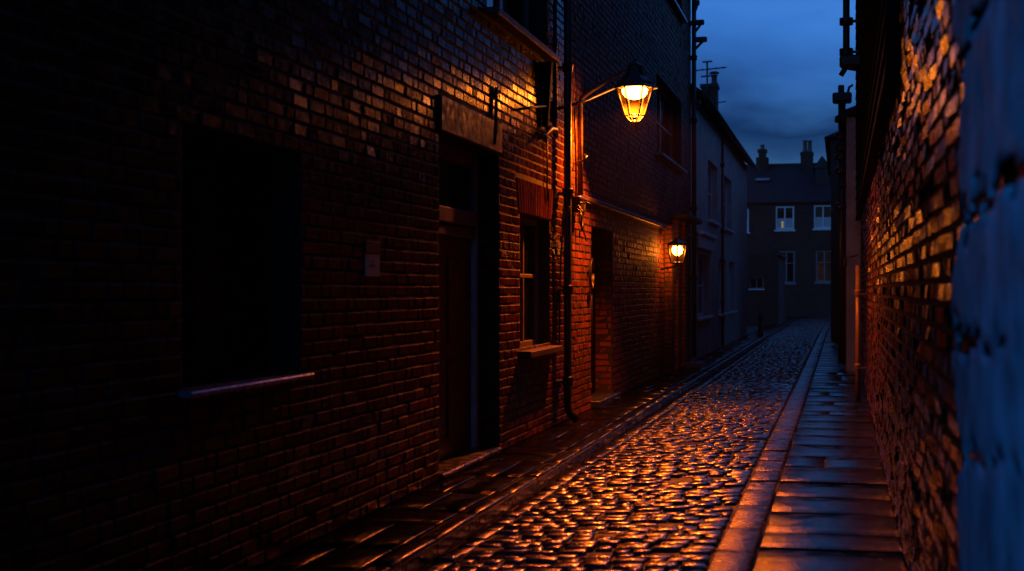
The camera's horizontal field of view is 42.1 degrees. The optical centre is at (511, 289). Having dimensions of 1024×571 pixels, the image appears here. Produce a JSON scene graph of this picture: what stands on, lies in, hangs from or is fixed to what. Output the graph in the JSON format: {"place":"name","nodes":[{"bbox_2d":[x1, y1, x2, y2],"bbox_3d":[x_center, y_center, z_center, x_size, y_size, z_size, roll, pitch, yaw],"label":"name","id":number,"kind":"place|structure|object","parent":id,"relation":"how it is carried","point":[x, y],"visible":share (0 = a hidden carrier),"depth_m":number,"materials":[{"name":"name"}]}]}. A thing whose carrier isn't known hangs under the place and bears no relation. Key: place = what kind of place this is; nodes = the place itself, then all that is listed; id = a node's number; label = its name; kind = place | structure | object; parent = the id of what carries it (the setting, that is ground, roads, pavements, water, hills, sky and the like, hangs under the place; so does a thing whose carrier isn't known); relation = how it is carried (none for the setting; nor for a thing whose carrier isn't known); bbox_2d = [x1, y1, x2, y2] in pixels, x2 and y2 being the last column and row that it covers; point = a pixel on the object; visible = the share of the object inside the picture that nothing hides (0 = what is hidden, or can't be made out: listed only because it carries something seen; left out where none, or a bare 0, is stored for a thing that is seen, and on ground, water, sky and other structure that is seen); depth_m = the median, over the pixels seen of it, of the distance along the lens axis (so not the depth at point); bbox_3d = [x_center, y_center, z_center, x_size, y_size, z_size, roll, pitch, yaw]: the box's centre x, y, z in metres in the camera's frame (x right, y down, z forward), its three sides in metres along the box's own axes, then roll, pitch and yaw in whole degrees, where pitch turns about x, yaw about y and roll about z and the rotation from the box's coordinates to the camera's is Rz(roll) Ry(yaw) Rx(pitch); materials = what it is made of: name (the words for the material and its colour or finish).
{"place":"outdoors","nodes":[
{"label":"outdoors","id":0,"kind":"place"},
{"bbox_2d":[251,316,798,570],"bbox_3d":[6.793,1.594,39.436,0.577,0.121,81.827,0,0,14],"label":"pavement","id":1,"kind":"structure","parent":0,"point":[365,543],"depth_m":10.23,"materials":[{"name":"grey stone"}]},
{"bbox_2d":[0,0,579,570],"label":"brick building","id":2,"kind":"structure","parent":1,"relation":"on","point":[220,350],"depth_m":7.72,"materials":[{"name":"brick"}]},
{"bbox_2d":[178,133,313,398],"bbox_3d":[-1.536,-0.146,7.329,0.320,1.363,1.574,0,0,14],"label":"window","id":3,"kind":"structure","parent":2,"relation":"in","point":[226,187],"depth_m":7.54,"materials":[{"name":"black glass"}]},
{"bbox_2d":[364,239,380,276],"bbox_3d":[-0.965,-0.220,9.216,0.016,0.255,0.298,0,0,14],"label":"wall notice","id":4,"kind":"object","parent":2,"relation":"attached to","point":[372,265],"depth_m":9.21,"materials":[{"name":"grey paint"}]},
{"bbox_2d":[439,236,470,459],"bbox_3d":[-0.607,0.510,11.807,0.045,1.960,1.745,0,0,14],"label":"door","id":5,"kind":"structure","parent":2,"relation":"in","point":[454,253],"depth_m":12.08,"materials":[{"name":"brown paint"}]},
{"bbox_2d":[494,87,497,143],"bbox_3d":[-0.154,-1.632,12.461,0.032,0.544,0.100,0,0,14],"label":"cable","id":6,"kind":"object","parent":2,"relation":"attached to","point":[496,107],"visible":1,"depth_m":12.47,"materials":[{"name":"black metal"}]},
{"bbox_2d":[484,0,559,62],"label":"window","id":7,"kind":"structure","parent":2,"relation":"in","point":[512,15],"depth_m":13.73,"materials":[{"name":"grey paint"}]},
{"bbox_2d":[517,62,558,140],"bbox_3d":[0.299,-2.020,14.096,0.125,0.902,1.696,0,0,14],"label":"iron bracket","id":8,"kind":"object","parent":2,"relation":"attached to","point":[546,76],"visible":1,"depth_m":14.43,"materials":[{"name":"black metal"}]},
{"bbox_2d":[518,216,562,357],"bbox_3d":[0.232,-0.044,14.209,0.310,1.468,1.566,0,0,14],"label":"window","id":9,"kind":"structure","parent":2,"relation":"in","point":[529,228],"depth_m":14.58,"materials":[{"name":"black glass"}]},
{"bbox_2d":[546,137,548,201],"bbox_3d":[0.392,-1.327,14.670,0.020,0.712,0.078,0,0,14],"label":"cable","id":10,"kind":"object","parent":2,"relation":"attached to","point":[547,168],"visible":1,"depth_m":14.64,"materials":[{"name":"black metal"}]},
{"bbox_2d":[558,206,569,344],"bbox_3d":[0.582,-0.137,15.283,0.088,1.644,0.182,0,0,-34],"label":"cable","id":11,"kind":"object","parent":2,"relation":"attached to","point":[560,273],"visible":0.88,"depth_m":15.30,"materials":[{"name":"black metal"}]},
{"bbox_2d":[572,0,706,414],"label":"brick building","id":12,"kind":"structure","parent":1,"relation":"on","point":[638,216],"depth_m":20.86,"materials":[{"name":"brick"}]},
{"bbox_2d":[574,107,576,195],"bbox_3d":[0.769,-1.676,16.156,0.028,1.079,0.099,0,0,14],"label":"cable","id":13,"kind":"object","parent":12,"relation":"attached to","point":[575,143],"visible":0.84,"depth_m":16.16,"materials":[{"name":"black metal"}]},
{"bbox_2d":[572,196,590,241],"bbox_3d":[0.817,-0.861,15.959,0.237,0.553,0.620,0,0,14],"label":"junction box","id":14,"kind":"object","parent":12,"relation":"attached to","point":[578,204],"visible":0.96,"depth_m":16.02,"materials":[{"name":"black metal"}]},
{"bbox_2d":[577,154,587,162],"bbox_3d":[0.845,-1.594,16.148,0.060,0.095,0.264,0,0,-19],"label":"wall hook","id":15,"kind":"object","parent":12,"relation":"attached to","point":[584,159],"depth_m":16.05,"materials":[{"name":"black metal"}]},
{"bbox_2d":[589,258,594,374],"bbox_3d":[1.021,0.344,17.086,0.042,1.504,0.216,0,0,14],"label":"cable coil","id":16,"kind":"object","parent":12,"relation":"hanging from","point":[591,273],"visible":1,"depth_m":17.11,"materials":[{"name":"black metal"}]},
{"bbox_2d":[591,228,595,393],"bbox_3d":[0.975,0.326,18.227,0.064,2.388,1.645,0,0,14],"label":"door frame","id":17,"kind":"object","parent":12,"relation":"in","point":[593,232],"depth_m":18.89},
{"bbox_2d":[551,58,657,195],"bbox_3d":[0.893,-2.000,15.899,2.000,1.681,0.786,0,0,-44],"label":"street lamp","id":18,"kind":"object","parent":12,"relation":"attached to","point":[634,86],"visible":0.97,"depth_m":16.29,"materials":[{"name":"black metal"}]},
{"bbox_2d":[656,85,687,173],"bbox_3d":[2.949,-3.109,25.327,0.350,1.478,3.895,0,0,14],"label":"window","id":19,"kind":"structure","parent":12,"relation":"in","point":[664,103],"depth_m":25.95,"materials":[{"name":"grey paint"}]},
{"bbox_2d":[661,237,686,269],"bbox_3d":[2.918,-0.650,23.978,0.332,0.597,0.374,0,0,-37],"label":"wall lantern","id":20,"kind":"object","parent":12,"relation":"attached to","point":[677,243],"depth_m":23.91,"materials":[{"name":"black metal"}]},
{"bbox_2d":[668,0,687,23],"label":"window","id":21,"kind":"structure","parent":12,"relation":"in","point":[673,3],"depth_m":26.02,"materials":[{"name":"grey paint"}]},
{"bbox_2d":[757,312,762,336],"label":"bollard","id":22,"kind":"object","parent":1,"relation":"on","point":[759,333],"visible":1,"depth_m":44.26,"materials":[{"name":"black metal"}]},
{"bbox_2d":[365,316,797,570],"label":"kerb","id":23,"kind":"structure","parent":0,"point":[420,553],"depth_m":10.60,"materials":[{"name":"grey stone"}]},
{"bbox_2d":[417,317,827,570],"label":"cobbled road","id":24,"kind":"structure","parent":0,"point":[664,488],"depth_m":10.75,"materials":[{"name":"stone"}]},
{"bbox_2d":[691,71,757,359],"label":"rendered house","id":25,"kind":"structure","parent":0,"point":[723,157],"depth_m":35.35,"materials":[{"name":"white paint"}]},
{"bbox_2d":[697,255,713,320],"bbox_3d":[4.520,-0.064,31.639,0.290,1.528,3.084,0,0,14],"label":"window","id":26,"kind":"structure","parent":25,"relation":"in","point":[700,258],"depth_m":32.58,"materials":[{"name":"white paint"}]},
{"bbox_2d":[696,60,726,102],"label":"roof aerial","id":27,"kind":"object","parent":25,"relation":"attached to","point":[706,69],"visible":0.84,"depth_m":41.09,"materials":[{"name":"black metal"}]},
{"bbox_2d":[708,165,721,226],"bbox_3d":[5.059,-2.434,33.821,0.290,1.548,2.749,0,0,14],"label":"window","id":28,"kind":"structure","parent":25,"relation":"in","point":[710,220],"depth_m":34.81,"materials":[{"name":"white paint"}]},
{"bbox_2d":[718,260,729,315],"bbox_3d":[5.726,-0.064,36.519,0.290,1.528,2.425,0,0,14],"label":"window","id":29,"kind":"structure","parent":25,"relation":"in","point":[726,313],"depth_m":37.58,"materials":[{"name":"white paint"}]},
{"bbox_2d":[724,180,734,233],"bbox_3d":[6.139,-2.434,38.191,0.290,1.548,2.912,0,0,14],"label":"window","id":30,"kind":"structure","parent":25,"relation":"in","point":[725,183],"depth_m":39.29,"materials":[{"name":"white paint"}]},
{"bbox_2d":[729,263,737,313],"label":"window","id":31,"kind":"structure","parent":25,"relation":"in","point":[731,312],"depth_m":40.66,"materials":[{"name":"white paint"}]},
{"bbox_2d":[706,316,830,570],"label":"kerb","id":32,"kind":"structure","parent":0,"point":[737,547],"depth_m":10.40,"materials":[{"name":"stone"}]},
{"bbox_2d":[691,0,855,163],"label":"sky","id":33,"kind":"structure","parent":0,"point":[781,76],"materials":[{"name":"blue"}]},
{"bbox_2d":[747,316,827,333],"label":"yard","id":34,"kind":"structure","parent":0,"point":[751,328],"depth_m":57.79,"materials":[{"name":"grey stone"}]},
{"bbox_2d":[747,233,787,325],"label":"outbuilding","id":35,"kind":"structure","parent":34,"relation":"on","point":[765,282],"depth_m":59.09,"materials":[{"name":"grey brick"}]},
{"bbox_2d":[748,277,764,289],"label":"window","id":36,"kind":"structure","parent":35,"relation":"in","point":[755,282],"depth_m":59.23,"materials":[{"name":"grey paint"}]},
{"bbox_2d":[746,140,830,315],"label":"end house","id":37,"kind":"structure","parent":34,"relation":"on","point":[789,210],"depth_m":80.39,"materials":[{"name":"brown brick"}]},
{"bbox_2d":[747,209,749,233],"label":"window","id":38,"kind":"structure","parent":37,"relation":"in","point":[748,232],"depth_m":80.96,"materials":[{"name":"white paint"}]},
{"bbox_2d":[774,206,795,231],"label":"window","id":39,"kind":"structure","parent":37,"relation":"in","point":[784,214],"depth_m":80.45,"materials":[{"name":"white paint"}]},
{"bbox_2d":[778,251,795,284],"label":"window","id":40,"kind":"structure","parent":37,"relation":"in","point":[790,262],"depth_m":80.41,"materials":[{"name":"grey paint"}]},
{"bbox_2d":[812,205,830,229],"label":"window","id":41,"kind":"structure","parent":37,"relation":"in","point":[822,213],"depth_m":79.92,"materials":[{"name":"white paint"}]},
{"bbox_2d":[814,250,830,283],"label":"window","id":42,"kind":"structure","parent":37,"relation":"in","point":[823,258],"depth_m":79.90,"materials":[{"name":"grey paint"}]},
{"bbox_2d":[751,323,908,570],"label":"pavement","id":43,"kind":"structure","parent":0,"point":[832,508],"depth_m":10.09,"materials":[{"name":"grey stone"}]},
{"bbox_2d":[839,0,1023,570],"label":"brick building","id":44,"kind":"structure","parent":43,"relation":"on","point":[939,129],"depth_m":4.80,"materials":[{"name":"brick"}]},
{"bbox_2d":[843,255,857,266],"bbox_3d":[6.263,-0.539,24.616,0.260,0.222,0.060,0,0,14],"label":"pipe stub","id":45,"kind":"object","parent":44,"relation":"attached to","point":[845,262],"visible":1,"depth_m":24.62,"materials":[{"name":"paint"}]},
{"bbox_2d":[824,131,837,340],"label":"brick house","id":46,"kind":"structure","parent":0,"point":[831,152],"depth_m":40.82,"materials":[{"name":"brick"}]},
{"bbox_2d":[832,84,860,370],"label":"rendered building","id":47,"kind":"structure","parent":0,"point":[849,236],"depth_m":25.41,"materials":[{"name":"stone"}]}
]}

